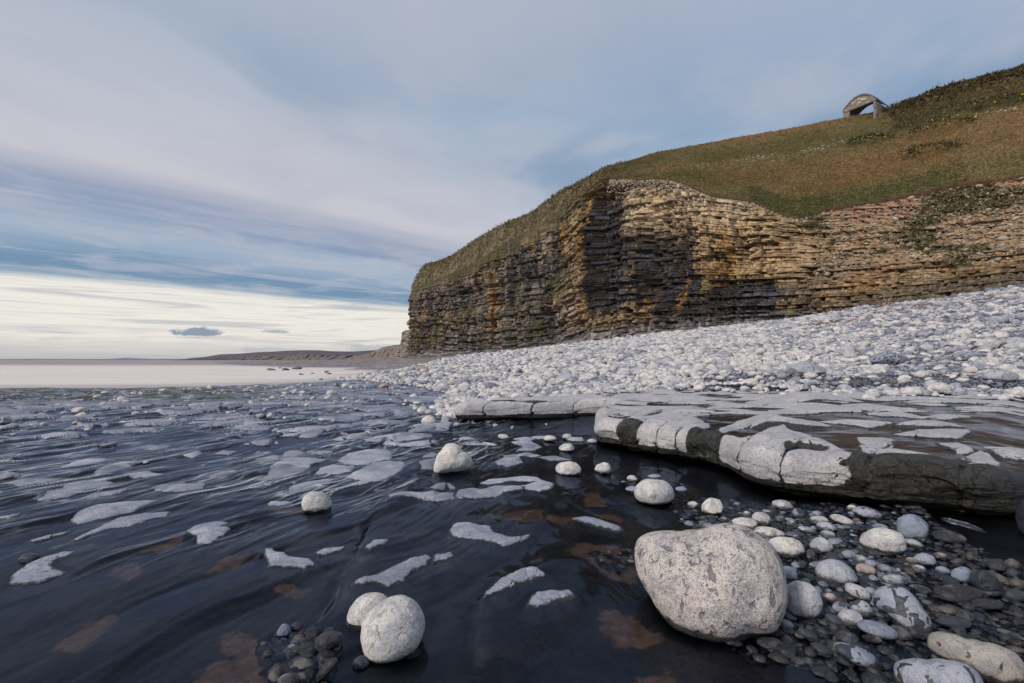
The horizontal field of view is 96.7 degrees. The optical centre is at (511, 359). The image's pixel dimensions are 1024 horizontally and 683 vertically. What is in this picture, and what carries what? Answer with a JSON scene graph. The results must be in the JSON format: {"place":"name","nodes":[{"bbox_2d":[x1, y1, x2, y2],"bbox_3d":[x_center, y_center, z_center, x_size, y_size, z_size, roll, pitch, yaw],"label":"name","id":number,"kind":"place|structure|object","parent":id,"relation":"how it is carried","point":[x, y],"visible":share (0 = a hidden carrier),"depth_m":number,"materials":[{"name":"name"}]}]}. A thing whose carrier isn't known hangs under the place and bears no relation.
{"place":"outdoors","nodes":[
{"label":"outdoors","id":0,"kind":"place"},
{"bbox_2d":[0,358,179,359],"bbox_3d":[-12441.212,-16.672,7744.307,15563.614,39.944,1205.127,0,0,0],"label":"coast","id":1,"kind":"structure","parent":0,"point":[96,359],"depth_m":7216.64},
{"bbox_2d":[0,360,373,388],"bbox_3d":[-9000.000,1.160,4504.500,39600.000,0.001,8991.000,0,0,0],"label":"sea","id":2,"kind":"structure","parent":0,"point":[94,374],"depth_m":38.92,"materials":[{"name":"grey liquid"}]},
{"bbox_2d":[180,350,375,359],"bbox_3d":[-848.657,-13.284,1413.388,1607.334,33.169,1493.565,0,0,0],"label":"headland","id":3,"kind":"structure","parent":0,"point":[308,355],"depth_m":1232.92,"materials":[{"name":"grey stone"}]},
{"bbox_2d":[344,345,399,359],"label":"headland","id":4,"kind":"structure","parent":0,"point":[383,352],"depth_m":357.64,"materials":[{"name":"stone"}]},
{"bbox_2d":[0,379,991,567],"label":"shallow water","id":5,"kind":"structure","parent":0,"point":[112,412],"depth_m":5.86,"materials":[{"name":"grey liquid"}]},
{"bbox_2d":[0,472,20,480],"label":"rock","id":6,"kind":"object","parent":5,"relation":"on","point":[6,476],"visible":1,"depth_m":3.80,"materials":[{"name":"stone"}]},
{"bbox_2d":[18,553,39,564],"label":"cobble","id":7,"kind":"object","parent":5,"relation":"on","point":[25,559],"visible":0.82,"depth_m":2.26,"materials":[{"name":"stone"}]},
{"bbox_2d":[97,441,116,447],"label":"rock","id":8,"kind":"object","parent":5,"relation":"on","point":[104,444],"visible":1,"depth_m":5.29,"materials":[{"name":"stone"}]},
{"bbox_2d":[277,624,290,638],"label":"pebble","id":9,"kind":"object","parent":5,"relation":"on","point":[284,630],"visible":0.93,"depth_m":1.66,"materials":[{"name":"grey stone"}]},
{"bbox_2d":[301,491,331,514],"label":"cobble","id":10,"kind":"object","parent":5,"relation":"on","point":[316,503],"visible":1,"depth_m":3.02,"materials":[{"name":"white stone"}]},
{"bbox_2d":[316,657,337,681],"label":"cobble","id":11,"kind":"object","parent":5,"relation":"on","point":[326,669],"visible":1,"depth_m":1.42,"materials":[{"name":"stone"}]},
{"bbox_2d":[314,630,342,652],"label":"cobble","id":12,"kind":"object","parent":5,"relation":"on","point":[329,640],"visible":0.95,"depth_m":1.55,"materials":[{"name":"stone"}]},
{"bbox_2d":[352,655,369,671],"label":"cobble","id":13,"kind":"object","parent":5,"relation":"on","point":[361,663],"visible":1,"depth_m":1.49,"materials":[{"name":"stone"}]},
{"bbox_2d":[421,415,435,423],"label":"cobble","id":14,"kind":"object","parent":5,"relation":"on","point":[431,419],"visible":0.77,"depth_m":7.00,"materials":[{"name":"white stone"}]},
{"bbox_2d":[433,443,472,474],"bbox_3d":[-0.530,0.894,4.117,0.351,0.281,0.306,0,0,0],"label":"boulder","id":15,"kind":"object","parent":5,"relation":"on","point":[453,457],"visible":1,"depth_m":4.00,"materials":[{"name":"white stone"}]},
{"bbox_2d":[559,443,573,452],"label":"cobble","id":16,"kind":"object","parent":5,"relation":"on","point":[567,447],"visible":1,"depth_m":5.00,"materials":[{"name":"white stone"}]},
{"bbox_2d":[555,461,580,476],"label":"cobble","id":17,"kind":"object","parent":5,"relation":"on","point":[568,469],"visible":1,"depth_m":3.98,"materials":[{"name":"white stone"}]},
{"bbox_2d":[595,462,610,474],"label":"cobble","id":18,"kind":"object","parent":5,"relation":"on","point":[603,468],"visible":1,"depth_m":4.04,"materials":[{"name":"white stone"}]},
{"bbox_2d":[634,479,674,505],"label":"cobble","id":19,"kind":"object","parent":5,"relation":"on","point":[652,492],"visible":1,"depth_m":3.17,"materials":[{"name":"white stone"}]},
{"bbox_2d":[635,523,787,643],"bbox_3d":[0.794,0.893,1.841,0.564,0.475,0.513,0,0,0],"label":"boulder","id":20,"kind":"object","parent":5,"relation":"on","point":[721,583],"visible":0.94,"depth_m":1.66,"materials":[{"name":"stone"}]},
{"bbox_2d":[701,498,722,514],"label":"cobble","id":21,"kind":"object","parent":5,"relation":"on","point":[711,506],"visible":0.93,"depth_m":2.98,"materials":[{"name":"white stone"}]},
{"bbox_2d":[751,512,770,526],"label":"cobble","id":22,"kind":"object","parent":5,"relation":"on","point":[761,518],"visible":0.81,"depth_m":2.80,"materials":[{"name":"grey stone"}]},
{"bbox_2d":[752,526,785,537],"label":"cobble","id":23,"kind":"object","parent":5,"relation":"on","point":[766,532],"visible":0.73,"depth_m":2.62,"materials":[{"name":"white stone"}]},
{"bbox_2d":[757,636,780,648],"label":"cobble","id":24,"kind":"object","parent":5,"relation":"on","point":[766,642],"visible":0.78,"depth_m":1.62,"materials":[{"name":"stone"}]},
{"bbox_2d":[772,500,793,510],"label":"cobble","id":25,"kind":"object","parent":5,"relation":"on","point":[782,505],"visible":0.94,"depth_m":3.10,"materials":[{"name":"grey stone"}]},
{"bbox_2d":[768,537,803,558],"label":"cobble","id":26,"kind":"object","parent":5,"relation":"on","point":[788,547],"visible":0.9,"depth_m":2.36,"materials":[{"name":"white stone"}]},
{"bbox_2d":[783,566,797,580],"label":"cobble","id":27,"kind":"object","parent":5,"relation":"on","point":[790,573],"visible":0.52,"depth_m":2.10,"materials":[{"name":"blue stone"}]},
{"bbox_2d":[791,508,805,518],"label":"cobble","id":28,"kind":"object","parent":5,"relation":"on","point":[797,513],"visible":0.98,"depth_m":2.93,"materials":[{"name":"stone"}]},
{"bbox_2d":[798,526,817,534],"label":"cobble","id":29,"kind":"object","parent":5,"relation":"on","point":[806,530],"visible":0.96,"depth_m":2.67,"materials":[{"name":"grey stone"}]},
{"bbox_2d":[809,537,832,554],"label":"cobble","id":30,"kind":"object","parent":5,"relation":"on","point":[820,545],"visible":0.89,"depth_m":2.40,"materials":[{"name":"grey stone"}]},
{"bbox_2d":[810,642,833,655],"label":"cobble","id":31,"kind":"object","parent":5,"relation":"on","point":[819,647],"visible":1,"depth_m":1.58,"materials":[{"name":"stone"}]},
{"bbox_2d":[819,530,836,539],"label":"cobble","id":32,"kind":"object","parent":5,"relation":"on","point":[826,534],"visible":0.8,"depth_m":2.60,"materials":[{"name":"grey stone"}]},
{"bbox_2d":[815,559,857,583],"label":"cobble","id":33,"kind":"object","parent":5,"relation":"on","point":[829,570],"visible":0.77,"depth_m":2.07,"materials":[{"name":"grey stone"}]},
{"bbox_2d":[830,514,855,525],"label":"cobble","id":34,"kind":"object","parent":5,"relation":"on","point":[840,519],"visible":0.88,"depth_m":2.79,"materials":[{"name":"white stone"}]},
{"bbox_2d":[834,630,858,642],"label":"cobble","id":35,"kind":"object","parent":5,"relation":"on","point":[846,636],"visible":0.96,"depth_m":1.65,"materials":[{"name":"stone"}]},
{"bbox_2d":[845,583,870,602],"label":"cobble","id":36,"kind":"object","parent":5,"relation":"on","point":[855,591],"visible":0.92,"depth_m":1.92,"materials":[{"name":"grey stone"}]},
{"bbox_2d":[856,563,875,575],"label":"pebble","id":37,"kind":"object","parent":5,"relation":"on","point":[865,569],"visible":0.88,"depth_m":2.15,"materials":[{"name":"pink stone"}]},
{"bbox_2d":[857,619,899,640],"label":"cobble","id":38,"kind":"object","parent":5,"relation":"on","point":[883,631],"visible":0.97,"depth_m":1.66,"materials":[{"name":"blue stone"}]},
{"bbox_2d":[881,573,908,585],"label":"cobble","id":39,"kind":"object","parent":5,"relation":"on","point":[890,578],"visible":0.88,"depth_m":2.07,"materials":[{"name":"grey stone"}]},
{"bbox_2d":[905,539,924,548],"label":"cobble","id":40,"kind":"object","parent":5,"relation":"on","point":[913,543],"visible":0.88,"depth_m":2.46,"materials":[{"name":"grey stone"}]},
{"bbox_2d":[935,566,949,575],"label":"pebble","id":41,"kind":"object","parent":5,"relation":"on","point":[942,570],"visible":0.82,"depth_m":2.16,"materials":[{"name":"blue stone"}]},
{"bbox_2d":[930,529,966,543],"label":"cobble","id":42,"kind":"object","parent":5,"relation":"on","point":[947,536],"visible":0.98,"depth_m":2.54,"materials":[{"name":"stone"}]},
{"bbox_2d":[937,604,960,614],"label":"cobble","id":43,"kind":"object","parent":5,"relation":"on","point":[948,609],"visible":0.78,"depth_m":1.84,"materials":[{"name":"stone"}]},
{"bbox_2d":[955,609,974,621],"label":"cobble","id":44,"kind":"object","parent":5,"relation":"on","point":[968,615],"visible":0.66,"depth_m":1.77,"materials":[{"name":"stone"}]},
{"bbox_2d":[970,598,1004,609],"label":"cobble","id":45,"kind":"object","parent":5,"relation":"on","point":[987,604],"visible":0.98,"depth_m":1.86,"materials":[{"name":"stone"}]},
{"bbox_2d":[1004,559,1021,569],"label":"cobble","id":46,"kind":"object","parent":5,"relation":"on","point":[1014,564],"visible":0.64,"depth_m":2.21,"materials":[{"name":"stone"}]},
{"bbox_2d":[1003,589,1023,602],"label":"cobble","id":47,"kind":"object","parent":5,"relation":"on","point":[1013,594],"visible":0.9,"depth_m":1.92,"materials":[{"name":"stone"}]},
{"bbox_2d":[0,321,1023,682],"bbox_3d":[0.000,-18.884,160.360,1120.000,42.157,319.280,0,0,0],"label":"foreshore","id":48,"kind":"structure","parent":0,"point":[200,589],"depth_m":2.58,"materials":[{"name":"grey stone"}]},
{"bbox_2d":[0,382,546,439],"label":"loose stones","id":49,"kind":"object","parent":48,"relation":"on","point":[500,436],"visible":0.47,"depth_m":11.04,"materials":[{"name":"stone"}]},
{"bbox_2d":[346,592,387,631],"bbox_3d":[-0.551,0.976,1.760,0.165,0.148,0.163,0,0,0],"label":"cobble","id":50,"kind":"object","parent":48,"relation":"on","point":[362,606],"visible":0.48,"depth_m":1.71,"materials":[{"name":"white stone"}]},
{"bbox_2d":[360,595,424,666],"bbox_3d":[-0.418,0.950,1.599,0.221,0.217,0.217,0,0,0],"label":"cobble","id":51,"kind":"object","parent":48,"relation":"on","point":[392,629],"visible":0.99,"depth_m":1.53,"materials":[{"name":"white stone"}]},
{"bbox_2d":[255,476,1023,682],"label":"pebble bed","id":52,"kind":"object","parent":48,"relation":"on","point":[786,650],"visible":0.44,"depth_m":1.83,"materials":[{"name":"grey gravel"}]},
{"bbox_2d":[731,517,758,529],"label":"cobble","id":53,"kind":"object","parent":52,"relation":"on","point":[749,523],"visible":0.69,"depth_m":2.75,"materials":[{"name":"white stone"}]},
{"bbox_2d":[786,580,822,619],"bbox_3d":[1.164,0.964,1.827,0.138,0.150,0.131,0,0,0],"label":"cobble","id":54,"kind":"object","parent":52,"relation":"on","point":[804,601],"visible":0.88,"depth_m":1.78,"materials":[{"name":"grey stone"}]},
{"bbox_2d":[798,628,818,640],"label":"cobble","id":55,"kind":"object","parent":52,"relation":"on","point":[807,634],"visible":0.98,"depth_m":1.66,"materials":[{"name":"stone"}]},
{"bbox_2d":[809,516,828,524],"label":"cobble","id":56,"kind":"object","parent":52,"relation":"on","point":[815,520],"visible":0.79,"depth_m":2.82,"materials":[{"name":"white stone"}]},
{"bbox_2d":[816,522,836,531],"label":"cobble","id":57,"kind":"object","parent":52,"relation":"on","point":[823,526],"visible":0.91,"depth_m":2.71,"materials":[{"name":"grey stone"}]},
{"bbox_2d":[832,601,848,612],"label":"pebble","id":58,"kind":"object","parent":52,"relation":"on","point":[838,606],"visible":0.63,"depth_m":1.84,"materials":[{"name":"grey stone"}]},
{"bbox_2d":[837,609,862,626],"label":"cobble","id":59,"kind":"object","parent":52,"relation":"on","point":[849,617],"visible":0.84,"depth_m":1.74,"materials":[{"name":"grey stone"}]},
{"bbox_2d":[834,642,883,670],"bbox_3d":[1.157,0.991,1.519,0.155,0.082,0.084,0,0,0],"label":"cobble","id":60,"kind":"object","parent":52,"relation":"on","point":[858,656],"visible":0.96,"depth_m":1.49,"materials":[{"name":"stone"}]},
{"bbox_2d":[850,554,867,562],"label":"pebble","id":61,"kind":"object","parent":52,"relation":"on","point":[860,558],"visible":0.66,"depth_m":2.29,"materials":[{"name":"grey stone"}]},
{"bbox_2d":[849,599,873,619],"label":"cobble","id":62,"kind":"object","parent":52,"relation":"on","point":[864,609],"visible":0.71,"depth_m":1.79,"materials":[{"name":"stone"}]},
{"bbox_2d":[852,506,882,520],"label":"cobble","id":63,"kind":"object","parent":52,"relation":"on","point":[865,513],"visible":0.98,"depth_m":2.90,"materials":[{"name":"stone"}]},
{"bbox_2d":[859,527,906,555],"bbox_3d":[1.997,0.978,2.449,0.216,0.139,0.183,0,0,0],"label":"cobble","id":64,"kind":"object","parent":52,"relation":"on","point":[884,540],"visible":0.94,"depth_m":2.40,"materials":[{"name":"white stone"}]},
{"bbox_2d":[896,514,928,539],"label":"cobble","id":65,"kind":"object","parent":52,"relation":"on","point":[914,526],"visible":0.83,"depth_m":2.58,"materials":[{"name":"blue stone"}]},
{"bbox_2d":[913,553,936,565],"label":"cobble","id":66,"kind":"object","parent":52,"relation":"on","point":[923,559],"visible":0.94,"depth_m":2.26,"materials":[{"name":"white stone"}]},
{"bbox_2d":[935,615,971,628],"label":"cobble","id":67,"kind":"object","parent":52,"relation":"on","point":[950,620],"visible":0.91,"depth_m":1.74,"materials":[{"name":"stone"}]},
{"bbox_2d":[933,584,982,602],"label":"cobble","id":68,"kind":"object","parent":52,"relation":"on","point":[954,593],"visible":0.91,"depth_m":1.92,"materials":[{"name":"stone"}]},
{"bbox_2d":[951,567,970,583],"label":"cobble","id":69,"kind":"object","parent":52,"relation":"on","point":[961,574],"visible":0.82,"depth_m":2.09,"materials":[{"name":"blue stone"}]},
{"bbox_2d":[927,631,1023,682],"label":"cobble","id":70,"kind":"object","parent":52,"relation":"on","point":[988,662],"visible":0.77,"depth_m":1.45,"materials":[{"name":"beige stone"}]},
{"bbox_2d":[975,587,1002,596],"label":"cobble","id":71,"kind":"object","parent":52,"relation":"on","point":[993,593],"visible":0.52,"depth_m":1.97,"materials":[{"name":"stone"}]},
{"bbox_2d":[969,569,1003,591],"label":"stone","id":72,"kind":"object","parent":71,"relation":"on","point":[986,580],"visible":0.95,"depth_m":1.98,"materials":[{"name":"grey stone"}]},
{"bbox_2d":[985,559,1008,571],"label":"cobble","id":73,"kind":"object","parent":52,"relation":"on","point":[998,565],"visible":0.95,"depth_m":2.20,"materials":[{"name":"stone"}]},
{"bbox_2d":[336,283,1023,416],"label":"pebble bank","id":74,"kind":"structure","parent":48,"relation":"on","point":[789,341],"depth_m":18.45,"materials":[{"name":"stone"}]},
{"bbox_2d":[785,363,826,375],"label":"boulder","id":75,"kind":"object","parent":74,"relation":"on","point":[800,368],"visible":0.8,"depth_m":11.78,"materials":[{"name":"grey stone"}]},
{"bbox_2d":[868,351,909,364],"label":"boulder","id":76,"kind":"object","parent":74,"relation":"on","point":[887,357],"visible":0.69,"depth_m":12.99,"materials":[{"name":"stone"}]},
{"bbox_2d":[899,387,923,394],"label":"cobble","id":77,"kind":"object","parent":74,"relation":"on","point":[913,390],"visible":0.66,"depth_m":8.69,"materials":[{"name":"white stone"}]},
{"bbox_2d":[926,382,951,393],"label":"cobble","id":78,"kind":"object","parent":74,"relation":"on","point":[939,386],"visible":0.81,"depth_m":8.96,"materials":[{"name":"white stone"}]},
{"bbox_2d":[951,387,966,395],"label":"cobble","id":79,"kind":"object","parent":74,"relation":"on","point":[957,391],"visible":0.84,"depth_m":8.51,"materials":[{"name":"grey stone"}]},
{"bbox_2d":[951,351,977,360],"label":"boulder","id":80,"kind":"object","parent":74,"relation":"on","point":[965,355],"visible":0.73,"depth_m":12.73,"materials":[{"name":"stone"}]},
{"bbox_2d":[989,316,1009,323],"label":"cobble","id":81,"kind":"object","parent":74,"relation":"on","point":[998,319],"visible":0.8,"depth_m":18.46,"materials":[{"name":"grey stone"}]},
{"bbox_2d":[996,364,1016,370],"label":"cobble","id":82,"kind":"object","parent":74,"relation":"on","point":[1006,367],"visible":0.54,"depth_m":10.59,"materials":[{"name":"white stone"}]},
{"bbox_2d":[1011,387,1023,397],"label":"cobble","id":83,"kind":"object","parent":74,"relation":"on","point":[1017,391],"visible":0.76,"depth_m":8.28,"materials":[{"name":"white stone"}]},
{"bbox_2d":[454,388,1023,516],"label":"rock ledge","id":84,"kind":"object","parent":48,"relation":"on","point":[778,453],"visible":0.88,"depth_m":4.16,"materials":[{"name":"grey stone"}]},
{"bbox_2d":[872,585,932,633],"bbox_3d":[1.519,0.987,1.773,0.159,0.186,0.181,0,0,0],"label":"cobble","id":85,"kind":"object","parent":48,"relation":"on","point":[901,606],"visible":0.82,"depth_m":1.74,"materials":[{"name":"stone"}]},
{"bbox_2d":[801,291,1022,328],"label":"strandline debris","id":86,"kind":"object","parent":48,"relation":"on","point":[832,321],"visible":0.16,"depth_m":31.05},
{"bbox_2d":[914,371,931,377],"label":"cobble","id":87,"kind":"object","parent":48,"relation":"on","point":[922,374],"visible":0.85,"depth_m":10.65,"materials":[{"name":"white stone"}]},
{"bbox_2d":[893,658,983,682],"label":"cobble","id":88,"kind":"object","parent":48,"relation":"on","point":[920,670],"visible":1,"depth_m":1.36,"materials":[{"name":"stone"}]},
{"bbox_2d":[974,339,1001,348],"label":"boulder","id":89,"kind":"object","parent":48,"relation":"on","point":[994,344],"visible":0.75,"depth_m":13.92,"materials":[{"name":"white stone"}]},
{"bbox_2d":[982,370,1018,382],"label":"boulder","id":90,"kind":"object","parent":48,"relation":"on","point":[1001,376],"visible":0.9,"depth_m":9.61,"materials":[{"name":"grey stone"}]},
{"bbox_2d":[1006,337,1023,343],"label":"boulder","id":91,"kind":"object","parent":48,"relation":"on","point":[1015,340],"visible":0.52,"depth_m":13.94,"materials":[{"name":"grey stone"}]},
{"bbox_2d":[1015,500,1023,534],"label":"boulder","id":92,"kind":"object","parent":48,"relation":"on","point":[1019,515],"visible":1,"depth_m":2.70,"materials":[{"name":"stone"}]},
{"bbox_2d":[0,0,1023,358],"label":"sky","id":93,"kind":"structure","parent":0,"point":[180,179],"materials":[{"name":"blue"}]},
{"bbox_2d":[403,179,1023,357],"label":"cliff","id":94,"kind":"structure","parent":0,"point":[597,262],"depth_m":75.89,"materials":[{"name":"beige stone"}]},
{"bbox_2d":[388,330,410,358],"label":"cliff step","id":95,"kind":"object","parent":94,"relation":"attached to","point":[401,352],"visible":0.6,"depth_m":182.79,"materials":[{"name":"beige stone"}]},
{"bbox_2d":[607,179,825,236],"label":"loose blocks","id":96,"kind":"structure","parent":94,"relation":"on","point":[615,182],"depth_m":76.73,"materials":[{"name":"beige stone"}]},
{"bbox_2d":[797,182,1023,268],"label":"cliff plants","id":97,"kind":"object","parent":94,"relation":"on","point":[918,231],"visible":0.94,"depth_m":54.47,"materials":[{"name":"green plant"}]},
{"bbox_2d":[807,177,1023,278],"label":"rubble","id":98,"kind":"object","parent":94,"relation":"on","point":[1000,238],"visible":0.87,"depth_m":54.52,"materials":[{"name":"beige stone"}]},
{"bbox_2d":[412,69,1023,288],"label":"hillside","id":99,"kind":"structure","parent":0,"point":[486,250],"depth_m":76.83,"materials":[{"name":"green plant"}]},
{"bbox_2d":[410,159,624,288],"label":"crest turf","id":100,"kind":"structure","parent":99,"relation":"on","point":[574,187],"depth_m":111.49,"materials":[{"name":"green plant"}]},
{"bbox_2d":[687,107,1017,165],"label":"limestone outcrop","id":101,"kind":"object","parent":99,"relation":"on","point":[1014,108],"visible":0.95,"depth_m":85.52,"materials":[{"name":"grey stone"}]},
{"bbox_2d":[843,93,887,117],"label":"stone shelter","id":102,"kind":"object","parent":99,"relation":"on","point":[858,104],"visible":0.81,"depth_m":92.44,"materials":[{"name":"grey stone"}]},
{"bbox_2d":[844,131,901,144],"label":"gorse bush","id":103,"kind":"object","parent":99,"relation":"on","point":[864,136],"visible":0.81,"depth_m":81.71,"materials":[{"name":"green plant"}]},
{"bbox_2d":[898,139,966,156],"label":"gorse bush","id":104,"kind":"object","parent":99,"relation":"on","point":[950,143],"visible":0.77,"depth_m":69.64,"materials":[{"name":"green plant"}]},
{"bbox_2d":[907,114,980,133],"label":"gorse bush","id":105,"kind":"object","parent":99,"relation":"on","point":[959,120],"visible":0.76,"depth_m":76.38,"materials":[{"name":"green plant"}]},
{"bbox_2d":[880,63,1023,121],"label":"heath scrub","id":106,"kind":"object","parent":99,"relation":"on","point":[938,91],"visible":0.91,"depth_m":87.37,"materials":[{"name":"green plant"}]},
{"bbox_2d":[970,90,1023,110],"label":"gorse bush","id":107,"kind":"object","parent":99,"relation":"on","point":[1001,96],"visible":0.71,"depth_m":75.54,"materials":[{"name":"green plant"}]},
{"bbox_2d":[494,390,1023,456],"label":"ledge pool water","id":108,"kind":"structure","parent":0,"point":[949,410],"depth_m":5.42,"materials":[{"name":"grey liquid"}]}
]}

